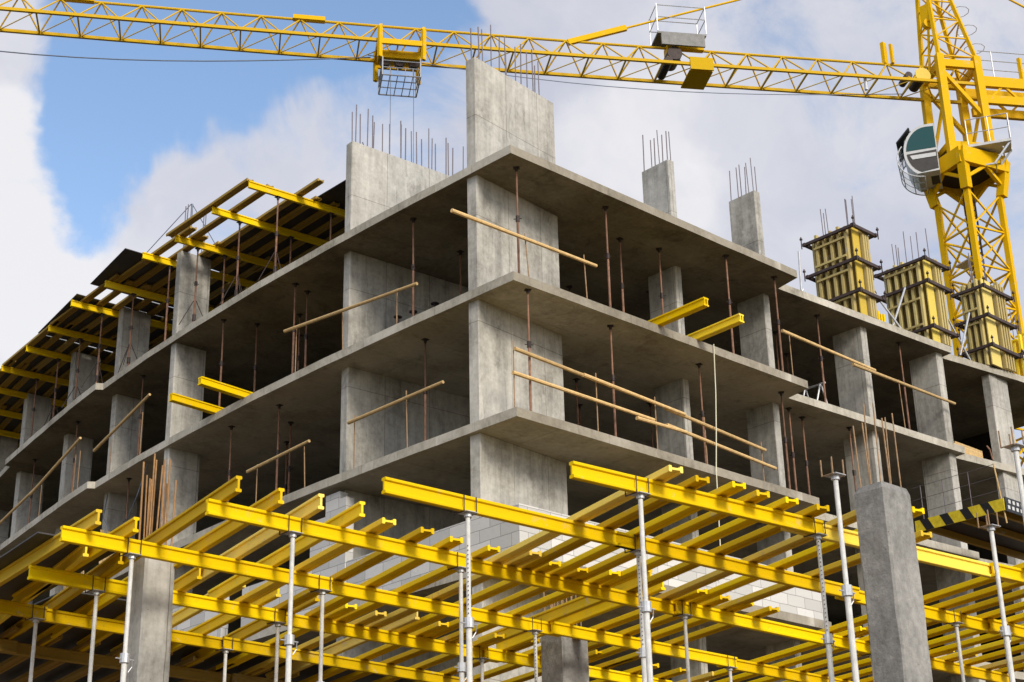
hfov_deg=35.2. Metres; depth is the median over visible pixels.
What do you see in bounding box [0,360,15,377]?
joist
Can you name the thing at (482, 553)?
joist
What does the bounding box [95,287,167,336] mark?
joist
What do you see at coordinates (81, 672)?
joist
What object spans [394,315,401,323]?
prop stub
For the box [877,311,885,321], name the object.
column formwork
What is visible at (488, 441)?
unfinished building
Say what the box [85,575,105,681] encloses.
white prop
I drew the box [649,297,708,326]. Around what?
timber beam
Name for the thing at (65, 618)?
beam
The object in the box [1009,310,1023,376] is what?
column formwork
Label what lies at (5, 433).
beam
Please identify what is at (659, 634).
joist
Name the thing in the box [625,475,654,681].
white prop
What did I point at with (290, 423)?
steel prop
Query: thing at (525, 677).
joist
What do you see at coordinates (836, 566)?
joist
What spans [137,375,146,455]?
steel prop
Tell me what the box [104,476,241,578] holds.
joist
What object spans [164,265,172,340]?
roof prop
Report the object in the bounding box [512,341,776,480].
guard rail
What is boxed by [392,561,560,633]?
joist
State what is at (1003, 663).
joist
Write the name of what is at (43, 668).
joist
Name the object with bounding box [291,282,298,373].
steel prop
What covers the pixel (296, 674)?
joist
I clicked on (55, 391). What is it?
roof prop
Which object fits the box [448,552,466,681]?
white prop
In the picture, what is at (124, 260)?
plywood sheet
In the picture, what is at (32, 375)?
beam
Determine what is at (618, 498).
joist
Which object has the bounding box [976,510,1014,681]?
white prop
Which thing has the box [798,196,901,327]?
column formwork
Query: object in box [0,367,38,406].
joist
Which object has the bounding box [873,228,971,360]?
column formwork
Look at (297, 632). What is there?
joist
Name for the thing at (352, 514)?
joist
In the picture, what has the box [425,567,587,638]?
joist
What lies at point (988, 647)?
joist
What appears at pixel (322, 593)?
white prop
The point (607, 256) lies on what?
steel prop
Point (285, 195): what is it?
beam
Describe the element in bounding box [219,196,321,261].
joist
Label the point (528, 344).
steel prop
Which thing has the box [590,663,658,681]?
joist
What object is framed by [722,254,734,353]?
steel prop
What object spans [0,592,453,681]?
plywood sheet
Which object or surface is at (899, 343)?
steel prop
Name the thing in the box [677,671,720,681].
joist
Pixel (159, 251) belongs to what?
joist
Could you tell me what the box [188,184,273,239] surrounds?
joist
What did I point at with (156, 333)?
plywood sheet
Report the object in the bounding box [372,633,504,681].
joist
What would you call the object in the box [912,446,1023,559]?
loading platform
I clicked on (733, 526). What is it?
joist
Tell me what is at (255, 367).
steel prop
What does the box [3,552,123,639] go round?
joist
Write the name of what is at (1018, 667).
joist
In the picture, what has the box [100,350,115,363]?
joist
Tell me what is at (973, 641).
joist
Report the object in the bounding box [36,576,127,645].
joist
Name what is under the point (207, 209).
joist
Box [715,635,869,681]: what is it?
joist
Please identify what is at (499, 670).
joist
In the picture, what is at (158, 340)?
joist
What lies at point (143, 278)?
joist
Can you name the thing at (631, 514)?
joist
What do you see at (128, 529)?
joist
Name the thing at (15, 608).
beam
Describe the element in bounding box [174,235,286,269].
beam
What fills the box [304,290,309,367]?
steel prop
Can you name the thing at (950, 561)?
beam
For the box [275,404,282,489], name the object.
steel prop
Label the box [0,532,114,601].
plywood sheet
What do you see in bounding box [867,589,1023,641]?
joist
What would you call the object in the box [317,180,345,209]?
plywood sheet
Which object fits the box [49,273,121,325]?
joist
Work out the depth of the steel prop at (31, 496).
52.12 m
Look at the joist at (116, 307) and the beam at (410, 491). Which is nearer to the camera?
the beam at (410, 491)
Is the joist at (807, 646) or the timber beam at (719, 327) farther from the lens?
the timber beam at (719, 327)
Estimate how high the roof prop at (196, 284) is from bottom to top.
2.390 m
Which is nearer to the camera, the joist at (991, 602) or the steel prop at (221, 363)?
the joist at (991, 602)
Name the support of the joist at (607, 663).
on the beam at (447, 678)
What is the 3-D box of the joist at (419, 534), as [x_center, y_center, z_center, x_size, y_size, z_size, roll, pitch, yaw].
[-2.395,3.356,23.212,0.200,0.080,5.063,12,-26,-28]
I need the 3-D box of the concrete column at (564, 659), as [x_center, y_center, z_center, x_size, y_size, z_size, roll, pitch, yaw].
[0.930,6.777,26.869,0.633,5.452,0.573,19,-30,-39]
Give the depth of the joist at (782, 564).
23.17 m
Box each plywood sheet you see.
[0,335,114,442]
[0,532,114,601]
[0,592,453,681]
[38,294,172,351]
[90,248,244,307]
[125,298,173,319]
[205,203,344,281]
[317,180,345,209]
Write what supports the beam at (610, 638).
on the white prop at (729, 669)
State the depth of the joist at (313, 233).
44.35 m
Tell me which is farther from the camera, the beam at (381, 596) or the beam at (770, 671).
the beam at (770, 671)
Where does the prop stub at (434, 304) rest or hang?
on the unfinished building
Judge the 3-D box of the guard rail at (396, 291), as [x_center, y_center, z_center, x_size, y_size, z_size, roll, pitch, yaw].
[-3.823,-0.376,37.709,0.147,1.415,5.108,19,-30,-39]
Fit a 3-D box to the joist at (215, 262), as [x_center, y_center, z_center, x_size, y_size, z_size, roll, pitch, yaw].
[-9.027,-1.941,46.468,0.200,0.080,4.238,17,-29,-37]
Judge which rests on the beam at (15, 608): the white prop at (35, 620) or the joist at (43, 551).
the joist at (43, 551)
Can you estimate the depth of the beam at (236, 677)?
29.60 m
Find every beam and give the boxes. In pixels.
[0,387,66,406]
[0,409,22,419]
[0,429,20,438]
[0,599,47,620]
[0,638,17,653]
[0,642,231,681]
[1,365,68,385]
[25,345,114,372]
[26,609,234,652]
[27,564,286,621]
[48,325,150,349]
[59,525,332,592]
[70,300,172,330]
[104,280,214,312]
[142,252,256,287]
[169,392,223,413]
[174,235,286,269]
[198,376,252,398]
[205,498,465,566]
[211,206,328,245]
[221,637,443,681]
[231,673,284,681]
[248,180,344,217]
[267,613,498,662]
[309,580,559,636]
[381,476,638,549]
[443,675,484,681]
[447,558,677,615]
[483,647,671,681]
[550,621,737,668]
[569,461,824,533]
[614,531,860,600]
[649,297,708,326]
[674,600,870,653]
[686,313,743,340]
[717,659,852,681]
[781,524,1015,582]
[835,590,998,634]
[857,652,1008,681]
[988,619,1023,638]
[989,562,1023,583]
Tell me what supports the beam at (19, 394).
attached to the unfinished building
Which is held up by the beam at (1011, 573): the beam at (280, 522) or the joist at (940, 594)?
the joist at (940, 594)
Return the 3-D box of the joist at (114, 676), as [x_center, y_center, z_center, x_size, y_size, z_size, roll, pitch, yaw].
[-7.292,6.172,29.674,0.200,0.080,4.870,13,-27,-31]
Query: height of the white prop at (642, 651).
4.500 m
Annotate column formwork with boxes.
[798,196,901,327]
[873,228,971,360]
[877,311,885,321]
[950,253,1023,372]
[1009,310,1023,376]
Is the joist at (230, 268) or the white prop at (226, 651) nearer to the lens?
the white prop at (226, 651)
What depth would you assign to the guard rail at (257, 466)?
38.37 m
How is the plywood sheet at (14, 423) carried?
on the joist
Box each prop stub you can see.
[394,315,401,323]
[431,302,438,306]
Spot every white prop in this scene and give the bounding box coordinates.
[25,604,44,681]
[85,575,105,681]
[115,538,141,681]
[215,636,233,681]
[267,608,285,681]
[279,515,302,681]
[310,575,330,681]
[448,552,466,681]
[453,494,477,681]
[472,646,488,681]
[524,617,542,681]
[624,534,647,681]
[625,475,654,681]
[673,603,692,681]
[719,655,736,681]
[803,518,834,681]
[820,456,859,681]
[861,649,874,681]
[944,609,964,681]
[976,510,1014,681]
[998,427,1023,521]
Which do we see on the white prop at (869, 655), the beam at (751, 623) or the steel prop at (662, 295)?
the beam at (751, 623)
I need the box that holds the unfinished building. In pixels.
[0,25,1023,681]
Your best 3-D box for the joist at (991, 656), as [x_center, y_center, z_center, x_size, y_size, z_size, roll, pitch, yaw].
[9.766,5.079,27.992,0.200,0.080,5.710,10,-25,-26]
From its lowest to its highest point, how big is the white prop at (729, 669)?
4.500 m
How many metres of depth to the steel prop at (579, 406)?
40.27 m
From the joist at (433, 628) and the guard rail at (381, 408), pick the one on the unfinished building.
the guard rail at (381, 408)
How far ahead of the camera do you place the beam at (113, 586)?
23.70 m
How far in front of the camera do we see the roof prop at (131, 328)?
46.48 m
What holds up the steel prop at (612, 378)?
on the unfinished building
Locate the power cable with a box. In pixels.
[103,463,147,531]
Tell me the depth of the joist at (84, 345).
51.70 m
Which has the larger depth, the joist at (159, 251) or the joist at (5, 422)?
the joist at (5, 422)
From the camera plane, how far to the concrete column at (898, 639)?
19.81 m
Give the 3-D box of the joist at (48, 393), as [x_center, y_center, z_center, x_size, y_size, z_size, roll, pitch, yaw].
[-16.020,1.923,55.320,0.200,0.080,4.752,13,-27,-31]
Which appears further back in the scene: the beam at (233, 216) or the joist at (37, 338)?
the joist at (37, 338)
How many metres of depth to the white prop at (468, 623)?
19.21 m
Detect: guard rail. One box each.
[0,437,81,524]
[93,393,150,472]
[246,440,309,502]
[283,282,417,371]
[347,380,443,467]
[450,208,597,298]
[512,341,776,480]
[781,329,955,427]
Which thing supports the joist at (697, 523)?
on the beam at (541, 580)
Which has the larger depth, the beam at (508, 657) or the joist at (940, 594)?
the beam at (508, 657)
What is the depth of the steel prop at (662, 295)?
38.72 m
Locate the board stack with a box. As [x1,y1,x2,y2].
[954,441,982,457]
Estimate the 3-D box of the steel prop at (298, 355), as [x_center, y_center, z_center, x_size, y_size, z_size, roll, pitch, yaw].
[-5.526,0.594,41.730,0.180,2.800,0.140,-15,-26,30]
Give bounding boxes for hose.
[713,344,720,545]
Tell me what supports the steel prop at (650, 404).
on the unfinished building
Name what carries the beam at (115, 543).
on the white prop at (125, 659)
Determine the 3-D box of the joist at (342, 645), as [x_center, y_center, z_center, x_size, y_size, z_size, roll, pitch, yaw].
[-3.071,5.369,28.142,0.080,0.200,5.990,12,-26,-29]
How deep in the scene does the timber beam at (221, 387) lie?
39.55 m
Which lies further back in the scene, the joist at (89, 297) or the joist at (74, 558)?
the joist at (89, 297)
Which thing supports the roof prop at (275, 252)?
on the unfinished building
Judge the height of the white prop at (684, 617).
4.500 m
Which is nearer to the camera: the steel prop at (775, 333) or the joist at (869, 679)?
the joist at (869, 679)
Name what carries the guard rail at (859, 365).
on the unfinished building
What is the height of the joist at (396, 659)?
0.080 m
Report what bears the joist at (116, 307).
on the beam at (137, 291)
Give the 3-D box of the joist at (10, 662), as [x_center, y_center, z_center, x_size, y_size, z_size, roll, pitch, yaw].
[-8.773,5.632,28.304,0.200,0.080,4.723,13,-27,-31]
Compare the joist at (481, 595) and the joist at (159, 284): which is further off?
the joist at (159, 284)
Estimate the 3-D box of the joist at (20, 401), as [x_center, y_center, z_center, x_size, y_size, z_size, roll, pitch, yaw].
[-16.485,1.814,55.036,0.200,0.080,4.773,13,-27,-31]
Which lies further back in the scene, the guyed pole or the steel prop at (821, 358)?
the guyed pole
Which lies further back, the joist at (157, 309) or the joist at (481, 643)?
the joist at (157, 309)
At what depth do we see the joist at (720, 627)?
27.23 m
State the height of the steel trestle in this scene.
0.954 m
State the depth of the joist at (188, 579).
23.77 m
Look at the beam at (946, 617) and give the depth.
26.00 m
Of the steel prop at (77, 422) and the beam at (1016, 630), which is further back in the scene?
the steel prop at (77, 422)
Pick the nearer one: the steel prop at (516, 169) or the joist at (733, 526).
the joist at (733, 526)
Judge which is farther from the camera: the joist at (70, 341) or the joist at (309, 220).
the joist at (70, 341)
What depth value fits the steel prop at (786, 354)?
45.45 m
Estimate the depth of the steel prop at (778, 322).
40.21 m
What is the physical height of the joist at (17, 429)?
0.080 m
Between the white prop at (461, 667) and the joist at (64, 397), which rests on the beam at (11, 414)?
the joist at (64, 397)
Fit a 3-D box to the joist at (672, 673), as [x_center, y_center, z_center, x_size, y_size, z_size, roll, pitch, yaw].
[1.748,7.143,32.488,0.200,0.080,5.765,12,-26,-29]
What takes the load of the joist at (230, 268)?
on the beam at (137, 291)
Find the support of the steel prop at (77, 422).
on the unfinished building
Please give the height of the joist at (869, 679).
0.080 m
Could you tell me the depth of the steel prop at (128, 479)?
44.81 m
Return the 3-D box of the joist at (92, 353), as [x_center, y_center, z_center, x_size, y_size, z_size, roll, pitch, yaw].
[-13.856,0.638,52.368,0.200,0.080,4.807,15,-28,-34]
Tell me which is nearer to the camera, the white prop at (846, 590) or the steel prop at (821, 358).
the white prop at (846, 590)
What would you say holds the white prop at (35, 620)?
on the podium deck
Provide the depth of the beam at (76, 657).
27.63 m
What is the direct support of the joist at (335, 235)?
on the beam at (219, 250)
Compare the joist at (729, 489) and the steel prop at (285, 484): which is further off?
the steel prop at (285, 484)
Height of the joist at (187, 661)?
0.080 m
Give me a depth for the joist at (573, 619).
26.14 m
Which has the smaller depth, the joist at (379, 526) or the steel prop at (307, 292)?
the joist at (379, 526)
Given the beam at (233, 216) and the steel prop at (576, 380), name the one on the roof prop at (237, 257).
the beam at (233, 216)
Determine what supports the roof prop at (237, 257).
on the unfinished building
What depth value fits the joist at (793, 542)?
22.77 m
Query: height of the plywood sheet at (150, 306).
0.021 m
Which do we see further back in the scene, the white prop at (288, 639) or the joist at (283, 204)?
the joist at (283, 204)
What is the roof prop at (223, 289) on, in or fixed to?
on the unfinished building
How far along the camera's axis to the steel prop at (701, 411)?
37.52 m
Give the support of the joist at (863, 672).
on the beam at (770, 671)
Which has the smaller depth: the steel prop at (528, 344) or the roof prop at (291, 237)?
the steel prop at (528, 344)
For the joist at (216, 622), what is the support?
on the beam at (76, 657)
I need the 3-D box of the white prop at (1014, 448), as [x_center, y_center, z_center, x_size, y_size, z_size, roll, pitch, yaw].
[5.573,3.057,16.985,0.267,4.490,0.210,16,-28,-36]
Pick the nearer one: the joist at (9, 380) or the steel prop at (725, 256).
the steel prop at (725, 256)
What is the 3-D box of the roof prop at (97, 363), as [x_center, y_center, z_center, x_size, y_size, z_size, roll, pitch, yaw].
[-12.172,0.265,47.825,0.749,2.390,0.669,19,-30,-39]
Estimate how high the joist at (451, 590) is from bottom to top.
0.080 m
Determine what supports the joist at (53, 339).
on the beam at (77, 335)
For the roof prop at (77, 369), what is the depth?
49.57 m
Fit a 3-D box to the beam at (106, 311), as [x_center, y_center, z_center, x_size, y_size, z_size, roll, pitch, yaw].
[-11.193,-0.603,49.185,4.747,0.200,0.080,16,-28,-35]
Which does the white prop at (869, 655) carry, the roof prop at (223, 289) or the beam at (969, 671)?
the beam at (969, 671)
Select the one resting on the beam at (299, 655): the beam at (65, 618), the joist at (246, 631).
the joist at (246, 631)
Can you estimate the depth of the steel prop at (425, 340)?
35.73 m
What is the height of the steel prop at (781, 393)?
2.800 m
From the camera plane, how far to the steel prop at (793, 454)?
40.44 m
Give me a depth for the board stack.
46.11 m
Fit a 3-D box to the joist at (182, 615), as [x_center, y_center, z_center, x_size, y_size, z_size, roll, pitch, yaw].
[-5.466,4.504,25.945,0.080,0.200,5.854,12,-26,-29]
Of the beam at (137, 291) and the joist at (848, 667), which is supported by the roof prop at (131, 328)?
the beam at (137, 291)
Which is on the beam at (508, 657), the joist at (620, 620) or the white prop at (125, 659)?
the joist at (620, 620)
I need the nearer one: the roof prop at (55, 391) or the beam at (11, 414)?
the roof prop at (55, 391)
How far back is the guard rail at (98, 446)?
44.91 m
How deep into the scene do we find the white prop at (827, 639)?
20.52 m
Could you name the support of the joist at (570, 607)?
on the beam at (508, 657)
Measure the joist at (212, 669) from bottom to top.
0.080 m
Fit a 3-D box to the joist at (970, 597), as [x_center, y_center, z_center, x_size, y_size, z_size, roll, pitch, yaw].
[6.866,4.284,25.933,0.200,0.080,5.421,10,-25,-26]
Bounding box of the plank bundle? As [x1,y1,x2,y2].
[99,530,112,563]
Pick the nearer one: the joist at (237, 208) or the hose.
the hose
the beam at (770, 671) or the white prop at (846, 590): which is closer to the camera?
the white prop at (846, 590)
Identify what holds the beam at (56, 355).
on the roof prop at (55, 391)
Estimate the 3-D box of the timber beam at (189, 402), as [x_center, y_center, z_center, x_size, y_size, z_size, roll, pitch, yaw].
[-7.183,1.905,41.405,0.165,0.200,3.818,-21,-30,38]
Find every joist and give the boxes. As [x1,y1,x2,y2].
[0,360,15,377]
[0,363,29,387]
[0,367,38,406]
[0,407,21,429]
[0,509,101,585]
[0,546,88,623]
[0,626,25,638]
[0,633,62,673]
[2,321,61,366]
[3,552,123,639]
[7,372,54,411]
[9,639,100,681]
[12,421,21,432]
[12,517,138,602]
[15,322,73,368]
[32,326,89,372]
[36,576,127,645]
[42,375,69,397]
[43,330,103,375]
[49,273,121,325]
[51,391,67,412]
[53,335,116,384]
[54,646,122,681]
[63,279,133,327]
[72,283,151,337]
[77,567,201,651]
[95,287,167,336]
[95,652,172,681]
[99,342,154,382]
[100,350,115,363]
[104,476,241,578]
[105,294,174,346]
[110,585,245,656]
[113,226,196,283]
[131,235,208,287]
[146,241,223,291]
[149,304,213,348]
[150,310,173,332]
[162,246,239,295]
[166,178,253,237]
[170,589,280,652]
[174,488,284,569]
[175,656,203,667]
[180,663,237,681]
[181,596,319,666]
[182,493,323,591]
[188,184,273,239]
[203,178,323,256]
[208,501,364,598]
[209,256,274,300]
[210,252,256,284]
[214,264,283,307]
[215,603,356,671]
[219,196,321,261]
[233,517,395,603]
[236,201,339,266]
[237,610,386,675]
[246,668,270,675]
[252,216,344,272]
[265,612,419,678]
[270,672,299,680]
[272,227,344,273]
[272,527,433,610]
[299,621,448,681]
[304,536,462,617]
[330,629,476,681]
[333,545,499,622]
[364,550,541,628]
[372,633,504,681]
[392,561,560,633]
[414,638,540,681]
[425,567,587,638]
[447,570,620,642]
[473,654,540,680]
[478,570,652,647]
[485,465,682,563]
[496,582,665,650]
[501,650,602,681]
[517,475,709,570]
[522,589,707,655]
[545,481,745,576]
[573,490,769,581]
[588,595,730,650]
[588,602,753,662]
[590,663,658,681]
[593,659,635,668]
[600,497,798,587]
[603,606,778,668]
[624,504,829,592]
[653,667,685,678]
[655,509,856,600]
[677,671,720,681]
[687,506,924,603]
[693,626,868,681]
[712,530,931,610]
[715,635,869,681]
[749,652,861,681]
[782,648,929,681]
[818,562,1023,633]
[834,650,954,679]
[845,582,1023,637]
[860,654,976,681]
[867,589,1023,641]
[927,601,1023,638]
[928,613,1023,647]
[929,624,1023,656]
[937,637,1023,660]
[957,644,1023,665]
[978,655,1023,669]
[993,663,1023,673]
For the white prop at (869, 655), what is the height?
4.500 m
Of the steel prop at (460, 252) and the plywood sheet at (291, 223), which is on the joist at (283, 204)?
the plywood sheet at (291, 223)
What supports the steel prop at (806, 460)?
on the unfinished building
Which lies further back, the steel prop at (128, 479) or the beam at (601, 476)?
the steel prop at (128, 479)
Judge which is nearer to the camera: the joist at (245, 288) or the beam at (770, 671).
the beam at (770, 671)
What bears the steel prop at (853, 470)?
on the unfinished building
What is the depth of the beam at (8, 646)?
26.45 m
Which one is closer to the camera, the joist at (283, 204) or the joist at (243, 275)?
the joist at (283, 204)
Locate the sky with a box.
[0,0,1023,467]
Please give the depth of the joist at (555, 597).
24.96 m
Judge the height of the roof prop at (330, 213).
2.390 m
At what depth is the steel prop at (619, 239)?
38.12 m
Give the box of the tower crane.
[0,0,1023,466]
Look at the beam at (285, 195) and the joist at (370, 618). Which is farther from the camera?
the beam at (285, 195)
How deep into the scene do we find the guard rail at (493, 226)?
34.20 m
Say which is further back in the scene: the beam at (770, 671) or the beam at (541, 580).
the beam at (770, 671)
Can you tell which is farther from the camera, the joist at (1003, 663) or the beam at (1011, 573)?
the joist at (1003, 663)
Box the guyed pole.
[147,204,214,252]
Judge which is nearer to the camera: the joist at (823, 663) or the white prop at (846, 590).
the white prop at (846, 590)
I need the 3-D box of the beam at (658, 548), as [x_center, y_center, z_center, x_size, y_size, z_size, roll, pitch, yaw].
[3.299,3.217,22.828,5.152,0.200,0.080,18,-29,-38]
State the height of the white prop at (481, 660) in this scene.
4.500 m
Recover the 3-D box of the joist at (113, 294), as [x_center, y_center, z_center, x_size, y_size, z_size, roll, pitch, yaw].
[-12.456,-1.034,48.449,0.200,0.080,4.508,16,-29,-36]
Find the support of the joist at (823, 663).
on the beam at (969, 671)
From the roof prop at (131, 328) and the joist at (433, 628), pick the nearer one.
the joist at (433, 628)
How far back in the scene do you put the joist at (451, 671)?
28.99 m
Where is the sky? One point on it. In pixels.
(99, 158)
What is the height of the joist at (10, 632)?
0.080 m
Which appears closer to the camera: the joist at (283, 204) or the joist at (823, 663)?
the joist at (823, 663)
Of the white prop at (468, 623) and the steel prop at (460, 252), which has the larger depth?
the steel prop at (460, 252)
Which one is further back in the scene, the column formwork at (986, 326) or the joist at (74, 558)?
the column formwork at (986, 326)
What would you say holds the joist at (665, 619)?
on the beam at (751, 623)
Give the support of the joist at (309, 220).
on the beam at (233, 216)
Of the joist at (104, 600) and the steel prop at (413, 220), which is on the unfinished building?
the steel prop at (413, 220)
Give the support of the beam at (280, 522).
on the white prop at (288, 639)
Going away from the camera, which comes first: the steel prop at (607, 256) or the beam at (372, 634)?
the beam at (372, 634)
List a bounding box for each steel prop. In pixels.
[28,459,37,522]
[71,421,79,491]
[123,478,131,521]
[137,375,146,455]
[218,319,226,405]
[227,425,234,501]
[252,323,259,392]
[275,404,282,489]
[284,441,288,495]
[287,421,293,493]
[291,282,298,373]
[296,313,302,370]
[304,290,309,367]
[410,218,416,316]
[421,338,429,440]
[457,250,463,294]
[513,166,521,272]
[524,288,532,410]
[572,378,579,424]
[578,404,582,425]
[602,206,611,306]
[607,324,616,436]
[616,237,624,312]
[646,403,653,447]
[656,247,665,326]
[695,363,706,463]
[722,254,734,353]
[771,276,783,371]
[773,331,779,369]
[778,391,790,488]
[784,353,789,373]
[785,407,796,490]
[799,416,810,494]
[814,314,826,402]
[846,426,856,491]
[896,341,910,429]
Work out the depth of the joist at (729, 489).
21.21 m
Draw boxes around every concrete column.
[126,453,176,681]
[541,592,588,681]
[852,403,932,681]
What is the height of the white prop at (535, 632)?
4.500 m
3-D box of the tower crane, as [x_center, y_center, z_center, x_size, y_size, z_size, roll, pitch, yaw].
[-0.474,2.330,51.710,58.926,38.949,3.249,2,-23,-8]
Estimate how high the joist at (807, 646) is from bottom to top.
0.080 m
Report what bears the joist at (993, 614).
on the beam at (1011, 573)
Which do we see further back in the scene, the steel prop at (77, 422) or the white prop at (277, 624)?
the steel prop at (77, 422)
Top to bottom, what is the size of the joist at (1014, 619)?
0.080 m
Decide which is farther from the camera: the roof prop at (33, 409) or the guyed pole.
the roof prop at (33, 409)
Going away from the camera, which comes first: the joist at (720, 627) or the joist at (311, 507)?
the joist at (311, 507)
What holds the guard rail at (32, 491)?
on the unfinished building
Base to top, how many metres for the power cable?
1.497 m
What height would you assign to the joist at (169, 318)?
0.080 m
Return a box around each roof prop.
[30,378,39,436]
[44,358,60,424]
[61,338,82,407]
[81,313,104,387]
[118,293,136,372]
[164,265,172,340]
[178,247,202,324]
[220,221,242,303]
[221,255,227,304]
[258,195,280,280]
[287,236,294,263]
[328,212,334,240]
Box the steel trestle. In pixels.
[802,382,827,402]
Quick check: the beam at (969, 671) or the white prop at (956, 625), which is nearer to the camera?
the white prop at (956, 625)
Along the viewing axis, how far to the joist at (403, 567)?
23.27 m
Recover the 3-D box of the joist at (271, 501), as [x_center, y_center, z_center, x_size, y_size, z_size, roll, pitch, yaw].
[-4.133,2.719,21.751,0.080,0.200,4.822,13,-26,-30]
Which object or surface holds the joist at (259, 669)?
on the beam at (236, 677)
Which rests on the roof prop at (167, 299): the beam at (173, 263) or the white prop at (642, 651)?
the beam at (173, 263)
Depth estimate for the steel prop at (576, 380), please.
38.52 m
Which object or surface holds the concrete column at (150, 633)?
on the podium deck
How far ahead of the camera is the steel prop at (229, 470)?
40.99 m
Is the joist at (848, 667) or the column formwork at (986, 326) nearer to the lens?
the joist at (848, 667)
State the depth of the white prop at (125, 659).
20.75 m
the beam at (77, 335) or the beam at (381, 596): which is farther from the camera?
the beam at (77, 335)
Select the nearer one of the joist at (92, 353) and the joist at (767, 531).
the joist at (767, 531)
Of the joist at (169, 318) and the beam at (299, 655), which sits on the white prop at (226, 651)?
the beam at (299, 655)
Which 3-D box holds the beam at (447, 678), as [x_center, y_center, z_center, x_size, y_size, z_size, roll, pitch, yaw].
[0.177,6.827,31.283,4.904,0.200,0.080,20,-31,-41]
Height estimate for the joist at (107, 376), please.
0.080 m

